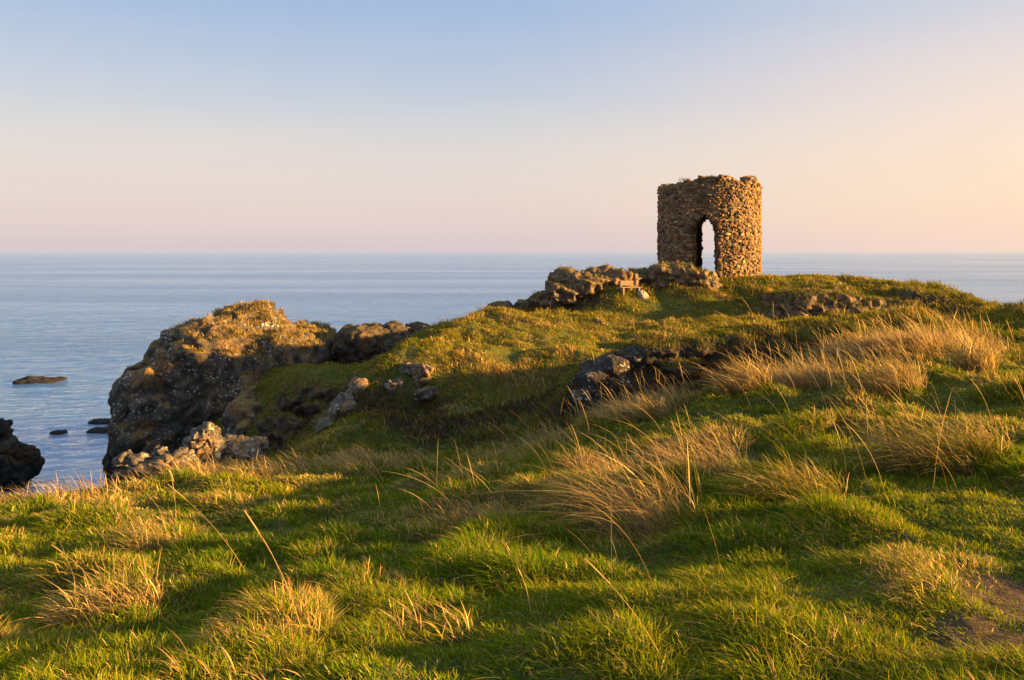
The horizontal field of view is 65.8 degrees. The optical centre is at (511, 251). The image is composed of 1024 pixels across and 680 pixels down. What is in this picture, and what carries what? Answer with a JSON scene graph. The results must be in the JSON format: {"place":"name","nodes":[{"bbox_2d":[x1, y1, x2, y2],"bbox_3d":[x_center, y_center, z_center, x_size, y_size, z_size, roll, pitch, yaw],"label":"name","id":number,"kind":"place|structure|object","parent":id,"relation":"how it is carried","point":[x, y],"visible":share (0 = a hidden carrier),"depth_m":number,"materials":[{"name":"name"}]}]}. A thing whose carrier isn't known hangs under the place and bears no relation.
{"place":"outdoors","nodes":[
{"label":"outdoors","id":0,"kind":"place"},
{"bbox_2d":[0,251,1023,496],"bbox_3d":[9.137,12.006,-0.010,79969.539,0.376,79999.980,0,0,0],"label":"sea","id":1,"kind":"structure","parent":0,"point":[90,325],"depth_m":239.15,"materials":[{"name":"liquid"}]},
{"bbox_2d":[0,418,44,490],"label":"sea rock","id":2,"kind":"object","parent":1,"relation":"in","point":[21,463],"visible":0.9,"depth_m":40.43,"materials":[{"name":"stone"}]},
{"bbox_2d":[12,376,66,383],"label":"sea rock","id":3,"kind":"object","parent":1,"relation":"in","point":[35,379],"visible":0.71,"depth_m":72.29,"materials":[{"name":"brown stone"}]},
{"bbox_2d":[49,429,67,434],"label":"sea rock","id":4,"kind":"object","parent":1,"relation":"in","point":[57,432],"visible":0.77,"depth_m":51.70,"materials":[{"name":"grey stone"}]},
{"bbox_2d":[86,427,106,433],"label":"sea rock","id":5,"kind":"object","parent":1,"relation":"in","point":[100,430],"visible":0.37,"depth_m":52.02,"materials":[{"name":"grey stone"}]},
{"bbox_2d":[88,418,109,423],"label":"sea rock","id":6,"kind":"object","parent":1,"relation":"in","point":[100,421],"visible":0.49,"depth_m":55.07,"materials":[{"name":"grey stone"}]},
{"bbox_2d":[0,270,1023,679],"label":"terrain","id":7,"kind":"structure","parent":0,"point":[1002,585],"depth_m":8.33,"materials":[{"name":"green plant"}]},
{"bbox_2d":[51,544,94,584],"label":"grass stalk","id":8,"kind":"object","parent":7,"relation":"on","point":[72,560],"depth_m":4.93,"materials":[{"name":"plant"}]},
{"bbox_2d":[5,548,165,633],"bbox_3d":[-2.376,1.932,4.357,0.851,0.457,0.817,0,0,0],"label":"grass tuft","id":9,"kind":"object","parent":7,"relation":"on","point":[118,602],"visible":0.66,"depth_m":4.47,"materials":[{"name":"plant"}]},
{"bbox_2d":[110,449,156,482],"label":"lichen rock","id":10,"kind":"object","parent":7,"relation":"on","point":[129,460],"visible":0.73,"depth_m":14.12,"materials":[{"name":"grey stone"}]},
{"bbox_2d":[83,512,193,554],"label":"grass tuft","id":11,"kind":"object","parent":7,"relation":"on","point":[153,539],"visible":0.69,"depth_m":6.28,"materials":[{"name":"plant"}]},
{"bbox_2d":[150,445,201,475],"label":"lichen rock","id":12,"kind":"object","parent":7,"relation":"on","point":[159,453],"visible":0.65,"depth_m":14.40,"materials":[{"name":"beige stone"}]},
{"bbox_2d":[178,421,226,466],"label":"lichen rock","id":13,"kind":"object","parent":7,"relation":"on","point":[207,439],"visible":0.63,"depth_m":15.27,"materials":[{"name":"grey stone"}]},
{"bbox_2d":[168,484,246,573],"bbox_3d":[-1.978,1.834,5.172,0.627,0.584,0.014,0,0,14],"label":"grass stalk","id":14,"kind":"object","parent":7,"relation":"on","point":[209,522],"depth_m":5.17,"materials":[{"name":"plant"}]},
{"bbox_2d":[102,301,337,486],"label":"sea crag","id":15,"kind":"structure","parent":7,"relation":"on","point":[168,392],"depth_m":32.86,"materials":[{"name":"stone"}]},
{"bbox_2d":[168,298,336,385],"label":"crag grass","id":16,"kind":"structure","parent":15,"relation":"on","point":[281,322],"depth_m":35.23,"materials":[{"name":"plant"}]},
{"bbox_2d":[123,627,329,679],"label":"grass tuft","id":17,"kind":"object","parent":7,"relation":"on","point":[199,660],"visible":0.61,"depth_m":2.86,"materials":[{"name":"plant"}]},
{"bbox_2d":[219,434,268,462],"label":"lichen rock","id":18,"kind":"object","parent":7,"relation":"on","point":[240,446],"visible":0.51,"depth_m":15.73,"materials":[{"name":"grey stone"}]},
{"bbox_2d":[244,510,302,634],"bbox_3d":[-1.020,1.415,3.421,0.356,0.548,0.017,0,0,25],"label":"grass stalk","id":19,"kind":"object","parent":7,"relation":"on","point":[251,521],"depth_m":3.44,"materials":[{"name":"plant"}]},
{"bbox_2d":[255,374,354,453],"bbox_3d":[-6.736,6.304,28.975,4.828,3.410,4.085,0,0,39],"label":"outcrop","id":20,"kind":"object","parent":7,"relation":"on","point":[287,425],"visible":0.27,"depth_m":28.44,"materials":[{"name":"grey stone"}]},
{"bbox_2d":[315,377,368,435],"bbox_3d":[-4.241,3.893,19.844,0.878,1.216,2.660,0,0,8],"label":"lichen rock","id":21,"kind":"object","parent":7,"relation":"on","point":[342,401],"visible":0.59,"depth_m":19.57,"materials":[{"name":"grey stone"}]},
{"bbox_2d":[324,443,373,459],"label":"grass tuft","id":22,"kind":"object","parent":7,"relation":"on","point":[347,453],"visible":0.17,"depth_m":13.85,"materials":[{"name":"plant"}]},
{"bbox_2d":[333,322,388,365],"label":"boulder","id":23,"kind":"object","parent":7,"relation":"on","point":[359,343],"visible":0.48,"depth_m":35.88,"materials":[{"name":"grey stone"}]},
{"bbox_2d":[375,320,413,355],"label":"boulder","id":24,"kind":"object","parent":7,"relation":"on","point":[395,331],"visible":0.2,"depth_m":36.58,"materials":[{"name":"grey stone"}]},
{"bbox_2d":[382,449,427,463],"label":"grass tuft","id":25,"kind":"object","parent":7,"relation":"on","point":[413,457],"visible":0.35,"depth_m":13.25,"materials":[{"name":"plant"}]},
{"bbox_2d":[384,356,437,401],"bbox_3d":[-2.616,3.352,21.079,1.425,1.096,2.369,0,0,0],"label":"lichen rock","id":26,"kind":"object","parent":7,"relation":"on","point":[420,373],"visible":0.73,"depth_m":20.50,"materials":[{"name":"grey stone"}]},
{"bbox_2d":[355,593,475,649],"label":"grass tuft","id":27,"kind":"object","parent":7,"relation":"on","point":[433,625],"visible":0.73,"depth_m":3.53,"materials":[{"name":"plant"}]},
{"bbox_2d":[405,321,430,338],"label":"boulder","id":28,"kind":"object","parent":7,"relation":"on","point":[417,325],"visible":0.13,"depth_m":37.83,"materials":[{"name":"grey stone"}]},
{"bbox_2d":[412,495,525,531],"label":"grass tuft","id":29,"kind":"object","parent":7,"relation":"on","point":[465,515],"visible":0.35,"depth_m":6.58,"materials":[{"name":"plant"}]},
{"bbox_2d":[484,300,512,309],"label":"boulder","id":30,"kind":"object","parent":7,"relation":"on","point":[505,304],"visible":0.43,"depth_m":37.99,"materials":[{"name":"grey stone"}]},
{"bbox_2d":[0,322,1013,536],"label":"straw grass","id":31,"kind":"structure","parent":7,"relation":"on","point":[854,342],"depth_m":12.38,"materials":[{"name":"beige plant"}]},
{"bbox_2d":[517,568,530,612],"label":"grass stalk","id":32,"kind":"object","parent":7,"relation":"on","point":[525,586],"depth_m":3.81,"materials":[{"name":"plant"}]},
{"bbox_2d":[513,299,538,311],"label":"boulder","id":33,"kind":"object","parent":7,"relation":"on","point":[525,303],"visible":0.35,"depth_m":37.93,"materials":[{"name":"grey stone"}]},
{"bbox_2d":[525,265,642,309],"bbox_3d":[3.534,1.786,38.445,5.782,2.246,3.452,0,0,0],"label":"outcrop","id":34,"kind":"object","parent":7,"relation":"on","point":[583,288],"visible":0.65,"depth_m":37.38,"materials":[{"name":"stone"}]},
{"bbox_2d":[466,445,702,540],"bbox_3d":[0.563,1.677,5.756,1.682,0.868,1.316,0,0,42],"label":"grass tuft","id":35,"kind":"object","parent":7,"relation":"on","point":[655,503],"visible":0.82,"depth_m":5.65,"materials":[{"name":"plant"}]},
{"bbox_2d":[566,345,652,409],"bbox_3d":[2.095,2.772,17.122,2.569,1.400,1.331,0,0,-32],"label":"lichen rock","id":36,"kind":"object","parent":7,"relation":"on","point":[605,369],"visible":0.67,"depth_m":16.61,"materials":[{"name":"grey stone"}]},
{"bbox_2d":[255,259,981,453],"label":"ledge grass","id":37,"kind":"structure","parent":7,"relation":"on","point":[934,291],"depth_m":29.66,"materials":[{"name":"green plant"}]},
{"bbox_2d":[572,388,669,423],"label":"grass tuft","id":38,"kind":"object","parent":7,"relation":"on","point":[636,413],"visible":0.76,"depth_m":11.63,"materials":[{"name":"plant"}]},
{"bbox_2d":[584,558,669,673],"bbox_3d":[0.425,1.344,2.929,0.335,0.360,0.014,0,0,27],"label":"grass stalk","id":39,"kind":"object","parent":7,"relation":"on","point":[625,602],"depth_m":2.94,"materials":[{"name":"plant"}]},
{"bbox_2d":[618,280,641,294],"bbox_3d":[5.538,1.697,37.125,0.989,0.656,0.447,0,0,-12],"label":"wooden bench","id":40,"kind":"object","parent":7,"relation":"on","point":[620,284],"visible":0.94,"depth_m":37.22,"materials":[{"name":"brown wood"}]},
{"bbox_2d":[637,290,648,298],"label":"pale stone","id":41,"kind":"object","parent":7,"relation":"on","point":[641,293],"visible":0.97,"depth_m":36.84,"materials":[{"name":"white stone"}]},
{"bbox_2d":[628,262,722,290],"bbox_3d":[7.946,1.472,39.243,4.877,1.944,2.976,0,0,32],"label":"outcrop","id":42,"kind":"object","parent":7,"relation":"on","point":[654,277],"visible":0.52,"depth_m":38.16,"materials":[{"name":"stone"}]},
{"bbox_2d":[602,414,751,479],"bbox_3d":[1.373,1.744,6.929,1.351,0.637,0.928,0,0,26],"label":"grass tuft","id":43,"kind":"object","parent":7,"relation":"on","point":[728,454],"visible":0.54,"depth_m":6.82,"materials":[{"name":"plant"}]},
{"bbox_2d":[637,334,763,381],"bbox_3d":[4.770,2.300,17.556,4.213,0.993,1.597,0,0,-12],"label":"outcrop","id":44,"kind":"object","parent":7,"relation":"on","point":[668,353],"visible":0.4,"depth_m":17.05,"materials":[{"name":"grey stone"}]},
{"bbox_2d":[657,174,762,278],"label":"stone tower","id":45,"kind":"structure","parent":7,"relation":"on","point":[728,207],"depth_m":39.80,"materials":[{"name":"brown stone"}]},
{"bbox_2d":[684,354,771,396],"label":"grass tuft","id":46,"kind":"object","parent":7,"relation":"on","point":[745,380],"visible":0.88,"depth_m":12.10,"materials":[{"name":"plant"}]},
{"bbox_2d":[694,436,849,504],"bbox_3d":[1.849,1.623,5.739,1.179,0.525,0.993,0,0,0],"label":"grass tuft","id":47,"kind":"object","parent":7,"relation":"on","point":[810,483],"visible":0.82,"depth_m":5.70,"materials":[{"name":"plant"}]},
{"bbox_2d":[745,284,897,320],"bbox_3d":[13.747,2.613,35.240,7.436,2.188,4.327,0,0,0],"label":"outcrop","id":48,"kind":"object","parent":7,"relation":"on","point":[812,309],"visible":0.33,"depth_m":33.55,"materials":[{"name":"grey stone"}]},
{"bbox_2d":[829,351,927,399],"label":"grass tuft","id":49,"kind":"object","parent":7,"relation":"on","point":[877,385],"visible":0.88,"depth_m":10.94,"materials":[{"name":"plant"}]},
{"bbox_2d":[824,401,1016,476],"bbox_3d":[3.177,1.488,6.167,1.561,0.711,1.407,0,0,0],"label":"grass tuft","id":50,"kind":"object","parent":7,"relation":"on","point":[897,450],"visible":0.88,"depth_m":6.18,"materials":[{"name":"plant"}]},
{"bbox_2d":[884,287,974,310],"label":"outcrop","id":51,"kind":"object","parent":7,"relation":"on","point":[930,299],"visible":0.15,"depth_m":34.08,"materials":[{"name":"grey stone"}]},
{"bbox_2d":[931,323,1011,373],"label":"grass tuft","id":52,"kind":"object","parent":7,"relation":"on","point":[967,360],"visible":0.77,"depth_m":11.84,"materials":[{"name":"plant"}]},
{"bbox_2d":[958,371,1023,403],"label":"grass tuft","id":53,"kind":"object","parent":7,"relation":"on","point":[990,391],"visible":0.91,"depth_m":10.03,"materials":[{"name":"plant"}]},
{"bbox_2d":[0,0,1023,251],"label":"sky","id":54,"kind":"structure","parent":0,"point":[126,125],"materials":[{"name":"blue"}]},
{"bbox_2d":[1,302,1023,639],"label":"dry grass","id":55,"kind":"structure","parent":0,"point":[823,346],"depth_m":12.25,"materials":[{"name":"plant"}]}
]}

